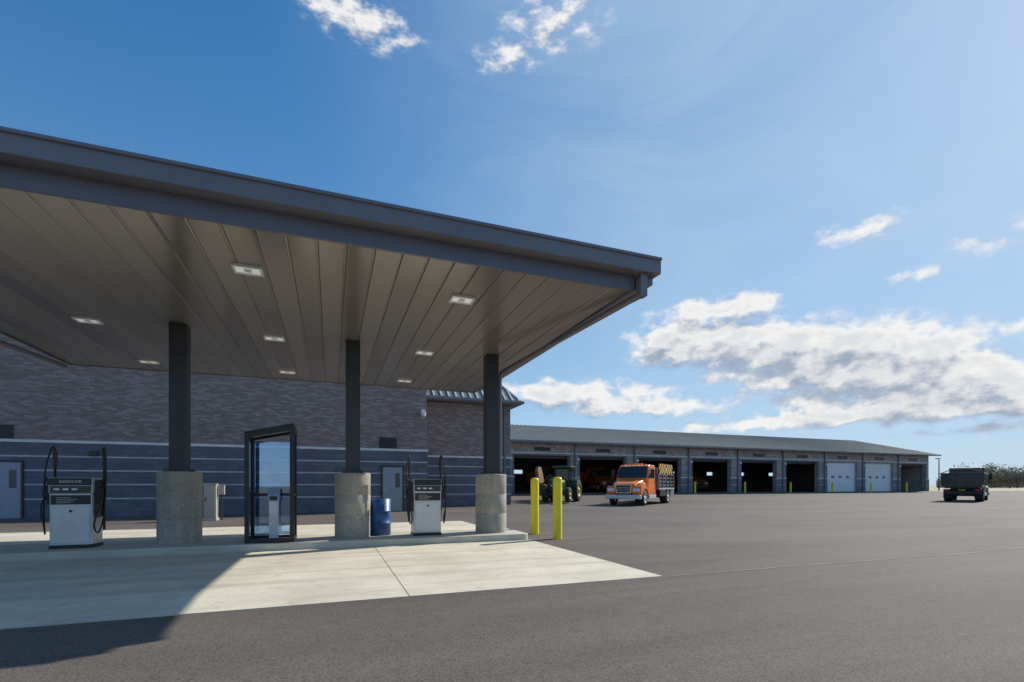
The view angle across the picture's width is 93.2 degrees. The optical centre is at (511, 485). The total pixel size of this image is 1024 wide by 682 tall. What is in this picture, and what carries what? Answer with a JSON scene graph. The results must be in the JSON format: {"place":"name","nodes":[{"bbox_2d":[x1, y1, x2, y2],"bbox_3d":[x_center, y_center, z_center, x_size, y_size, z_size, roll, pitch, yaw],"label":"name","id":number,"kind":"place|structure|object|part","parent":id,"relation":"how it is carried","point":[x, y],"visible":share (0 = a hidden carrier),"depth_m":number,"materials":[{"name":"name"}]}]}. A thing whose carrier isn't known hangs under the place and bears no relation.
{"place":"outdoors","nodes":[
{"label":"outdoors","id":0,"kind":"place"},
{"bbox_2d":[0,521,475,544],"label":"concrete pavement","id":1,"kind":"structure","parent":0,"point":[108,535],"depth_m":13.22,"materials":[{"name":"grey concrete"}]},
{"bbox_2d":[0,540,662,628],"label":"concrete pavement","id":2,"kind":"structure","parent":0,"point":[49,592],"depth_m":6.77,"materials":[{"name":"grey concrete"}]},
{"bbox_2d":[0,490,1023,681],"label":"asphalt lot","id":3,"kind":"structure","parent":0,"point":[931,616],"depth_m":4.79,"materials":[{"name":"grey asphalt"}]},
{"bbox_2d":[203,483,218,520],"bbox_3d":[-11.100,0.615,17.837,0.440,1.370,0.410,0,0,-21],"label":"utility cabinet","id":4,"kind":"object","parent":3,"relation":"on","point":[210,501],"visible":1,"depth_m":17.68,"materials":[{"name":"metal"}]},
{"bbox_3d":[-11.035,0.590,17.666,0.340,1.100,0.013,0,0,-20],"label":"door","id":5,"kind":"part","parent":4,"relation":"part of","materials":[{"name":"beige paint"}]},
{"bbox_2d":[0,334,427,518],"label":"brick building","id":6,"kind":"structure","parent":3,"relation":"on","point":[79,418],"depth_m":21.04,"materials":[{"name":"brick"}]},
{"bbox_2d":[0,462,20,518],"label":"door","id":7,"kind":"structure","parent":6,"relation":"in","point":[10,472],"depth_m":18.78,"materials":[{"name":"blue paint"}]},
{"bbox_2d":[383,467,401,510],"bbox_3d":[-5.881,0.200,23.853,0.950,2.180,0.115,0,0,-20],"label":"door","id":8,"kind":"structure","parent":6,"relation":"in","point":[392,476],"depth_m":23.87,"materials":[{"name":"blue paint"}]},
{"bbox_2d":[218,485,224,519],"bbox_3d":[-10.819,0.650,18.028,0.200,1.300,0.150,0,0,-21],"label":"meter box","id":9,"kind":"object","parent":3,"relation":"on","point":[221,490],"visible":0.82,"depth_m":18.00,"materials":[{"name":"metal"}]},
{"bbox_2d":[0,528,527,561],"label":"fuel island kerb","id":10,"kind":"structure","parent":3,"relation":"on","point":[43,552],"depth_m":9.55,"materials":[{"name":"concrete"}]},
{"bbox_2d":[40,446,106,548],"bbox_3d":[-8.085,0.209,8.974,0.935,1.882,0.526,0,0,-21],"label":"fuel pump","id":11,"kind":"object","parent":10,"relation":"on","point":[77,511],"visible":1,"depth_m":8.82,"materials":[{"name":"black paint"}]},
{"bbox_2d":[156,322,201,544],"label":"canopy column","id":12,"kind":"structure","parent":10,"relation":"on","point":[179,502],"depth_m":9.50,"materials":[{"name":"concrete"}]},
{"bbox_2d":[244,423,296,543],"bbox_3d":[-4.971,-0.052,10.013,0.910,2.405,0.890,0,0,-21],"label":"glazed kiosk","id":13,"kind":"object","parent":10,"relation":"on","point":[250,438],"visible":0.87,"depth_m":9.75,"materials":[{"name":"black paint"}]},
{"bbox_2d":[268,489,279,537],"bbox_3d":[-4.984,0.610,10.131,0.220,1.080,0.230,0,0,-21],"label":"card reader","id":14,"kind":"object","parent":10,"relation":"on","point":[273,497],"visible":0.83,"depth_m":10.07,"materials":[{"name":"grey paint"}]},
{"bbox_2d":[335,340,370,538],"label":"canopy column","id":15,"kind":"structure","parent":10,"relation":"on","point":[352,500],"depth_m":10.63,"materials":[{"name":"concrete"}]},
{"bbox_2d":[0,126,661,472],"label":"fuel canopy","id":16,"kind":"object","parent":15,"relation":"on","point":[114,258],"visible":0.95,"depth_m":7.53,"materials":[{"name":"grey metal"}]},
{"bbox_2d":[370,498,390,535],"bbox_3d":[-3.095,0.728,11.248,0.564,0.845,0.564,0,0,-21],"label":"oil drum","id":17,"kind":"object","parent":10,"relation":"on","point":[380,515],"visible":0.74,"depth_m":11.01,"materials":[{"name":"blue paint"}]},
{"bbox_2d":[406,454,445,535],"bbox_3d":[-1.996,0.209,11.250,0.935,1.882,0.526,0,0,-21],"label":"fuel pump","id":18,"kind":"object","parent":10,"relation":"on","point":[424,501],"visible":1,"depth_m":11.07,"materials":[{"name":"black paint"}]},
{"bbox_2d":[476,354,505,532],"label":"canopy column","id":19,"kind":"structure","parent":10,"relation":"on","point":[490,498],"depth_m":11.78,"materials":[{"name":"concrete"}]},
{"bbox_2d":[427,385,523,505],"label":"brick wing","id":20,"kind":"structure","parent":3,"relation":"on","point":[455,429],"depth_m":29.72,"materials":[{"name":"grey brick"}]},
{"bbox_2d":[531,478,538,533],"bbox_3d":[0.611,0.560,12.986,0.220,1.520,0.220,0,0,-21],"label":"bollard","id":21,"kind":"object","parent":3,"relation":"on","point":[534,505],"visible":0.92,"depth_m":12.90,"materials":[{"name":"yellow metal"}]},
{"bbox_2d":[553,477,561,538],"bbox_3d":[1.105,0.560,11.751,0.220,1.520,0.220,0,0,-21],"label":"bollard","id":22,"kind":"object","parent":3,"relation":"on","point":[557,507],"visible":0.94,"depth_m":11.66,"materials":[{"name":"yellow metal"}]},
{"bbox_2d":[535,466,581,501],"bbox_3d":[3.060,-0.111,34.238,3.081,2.497,3.462,0,0,21],"label":"tractor","id":23,"kind":"object","parent":3,"relation":"on","point":[571,486],"visible":0.8,"depth_m":34.09,"materials":[{"name":"green paint"}]},
{"bbox_2d":[605,463,673,505],"bbox_3d":[8.966,-0.091,33.378,2.880,2.777,7.570,0,0,33],"label":"work truck","id":24,"kind":"object","parent":3,"relation":"on","point":[641,483],"visible":1,"depth_m":31.57,"materials":[{"name":"orange paint"}]},
{"bbox_3d":[9.096,-0.355,31.707,0.150,1.610,1.320,0,0,33],"label":"door","id":25,"kind":"part","parent":24,"relation":"part of","materials":[{"name":"orange paint"}]},
{"bbox_2d":[669,547,1023,576],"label":"road seam","id":26,"kind":"object","parent":3,"relation":"on","point":[843,562],"visible":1,"depth_m":8.11,"materials":[{"name":"grey asphalt"}]},
{"bbox_2d":[940,467,991,501],"bbox_3d":[38.050,-0.116,40.499,7.590,2.826,2.880,0,0,-42],"label":"dump truck","id":27,"kind":"object","parent":3,"relation":"on","point":[965,481],"visible":0.99,"depth_m":38.39,"materials":[{"name":"black paint"}]},
{"bbox_2d":[0,0,1023,484],"label":"sky","id":28,"kind":"structure","parent":0,"point":[829,194],"materials":[{"name":"blue"}]},
{"bbox_2d":[929,485,1023,490],"bbox_3d":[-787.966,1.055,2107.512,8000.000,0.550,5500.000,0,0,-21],"label":"ground","id":29,"kind":"structure","parent":0,"point":[933,488],"depth_m":88.05,"materials":[{"name":"beige plant"}]},
{"bbox_2d":[510,424,940,493],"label":"garage building","id":30,"kind":"structure","parent":29,"relation":"on","point":[807,465],"depth_m":54.35,"materials":[{"name":"grey metal"}]},
{"bbox_2d":[526,467,554,489],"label":"plow truck","id":31,"kind":"object","parent":30,"relation":"in","point":[547,471],"visible":0.27,"depth_m":54.10,"materials":[{"name":"orange paint"}]},
{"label":"door","id":32,"kind":"part","parent":31,"relation":"part of","materials":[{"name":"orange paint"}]},
{"bbox_2d":[514,455,566,458],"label":"overhead door","id":33,"kind":"structure","parent":30,"relation":"in","point":[515,456],"depth_m":42.56,"materials":[{"name":"grey metal"}]},
{"bbox_2d":[580,467,615,491],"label":"plow truck","id":34,"kind":"object","parent":30,"relation":"on","point":[593,478],"visible":0.61,"depth_m":56.17,"materials":[{"name":"black paint"}]},
{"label":"door","id":35,"kind":"part","parent":34,"relation":"part of","materials":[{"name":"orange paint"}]},
{"bbox_2d":[580,456,622,459],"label":"overhead door","id":36,"kind":"structure","parent":30,"relation":"in","point":[581,457],"depth_m":44.81,"materials":[{"name":"grey metal"}]},
{"bbox_2d":[639,458,676,460],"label":"overhead door","id":37,"kind":"structure","parent":30,"relation":"in","point":[643,459],"depth_m":46.94,"materials":[{"name":"grey metal"}]},
{"bbox_2d":[662,469,709,490],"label":"plow truck","id":38,"kind":"object","parent":30,"relation":"in","point":[701,484],"visible":0.38,"depth_m":60.32,"materials":[{"name":"orange paint"}]},
{"bbox_2d":[692,459,726,461],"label":"overhead door","id":39,"kind":"structure","parent":30,"relation":"in","point":[694,460],"depth_m":49.07,"materials":[{"name":"grey metal"}]},
{"bbox_2d":[741,460,772,462],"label":"overhead door","id":40,"kind":"structure","parent":30,"relation":"in","point":[743,461],"depth_m":51.26,"materials":[{"name":"grey metal"}]},
{"bbox_2d":[786,461,813,463],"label":"overhead door","id":41,"kind":"structure","parent":30,"relation":"in","point":[788,462],"depth_m":53.45,"materials":[{"name":"grey metal"}]},
{"bbox_2d":[827,462,854,491],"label":"overhead door","id":42,"kind":"structure","parent":30,"relation":"in","point":[842,475],"depth_m":55.55,"materials":[{"name":"white paint"}]},
{"bbox_2d":[865,463,890,490],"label":"overhead door","id":43,"kind":"structure","parent":30,"relation":"in","point":[879,474],"depth_m":57.76,"materials":[{"name":"white paint"}]},
{"bbox_2d":[901,464,921,465],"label":"overhead door","id":44,"kind":"structure","parent":30,"relation":"in","point":[901,464],"depth_m":60.26,"materials":[{"name":"grey metal"}]},
{"bbox_2d":[935,458,940,490],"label":"light pole","id":45,"kind":"object","parent":29,"relation":"on","point":[938,473],"visible":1,"depth_m":70.05,"materials":[{"name":"metal"}]},
{"bbox_2d":[936,463,1023,487],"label":"brushwood","id":46,"kind":"object","parent":29,"relation":"on","point":[1007,486],"visible":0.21,"depth_m":152.86,"materials":[{"name":"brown plant"}]},
{"bbox_2d":[979,461,1001,473],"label":"tree","id":47,"kind":"object","parent":29,"relation":"on","point":[992,466],"visible":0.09,"depth_m":138.59,"materials":[{"name":"green plant"}]},
{"bbox_2d":[983,466,1015,487],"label":"tree","id":48,"kind":"object","parent":29,"relation":"on","point":[990,471],"visible":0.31,"depth_m":124.64,"materials":[{"name":"green plant"}]},
{"bbox_2d":[987,464,1020,487],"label":"tree","id":49,"kind":"object","parent":29,"relation":"on","point":[999,486],"visible":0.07,"depth_m":148.64,"materials":[{"name":"green plant"}]},
{"bbox_2d":[988,466,1023,487],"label":"tree","id":50,"kind":"object","parent":29,"relation":"on","point":[1016,478],"visible":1,"depth_m":119.94,"materials":[{"name":"green plant"}]},
{"bbox_2d":[996,465,1022,487],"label":"tree","id":51,"kind":"object","parent":29,"relation":"on","point":[1013,471],"visible":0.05,"depth_m":139.84,"materials":[{"name":"green plant"}]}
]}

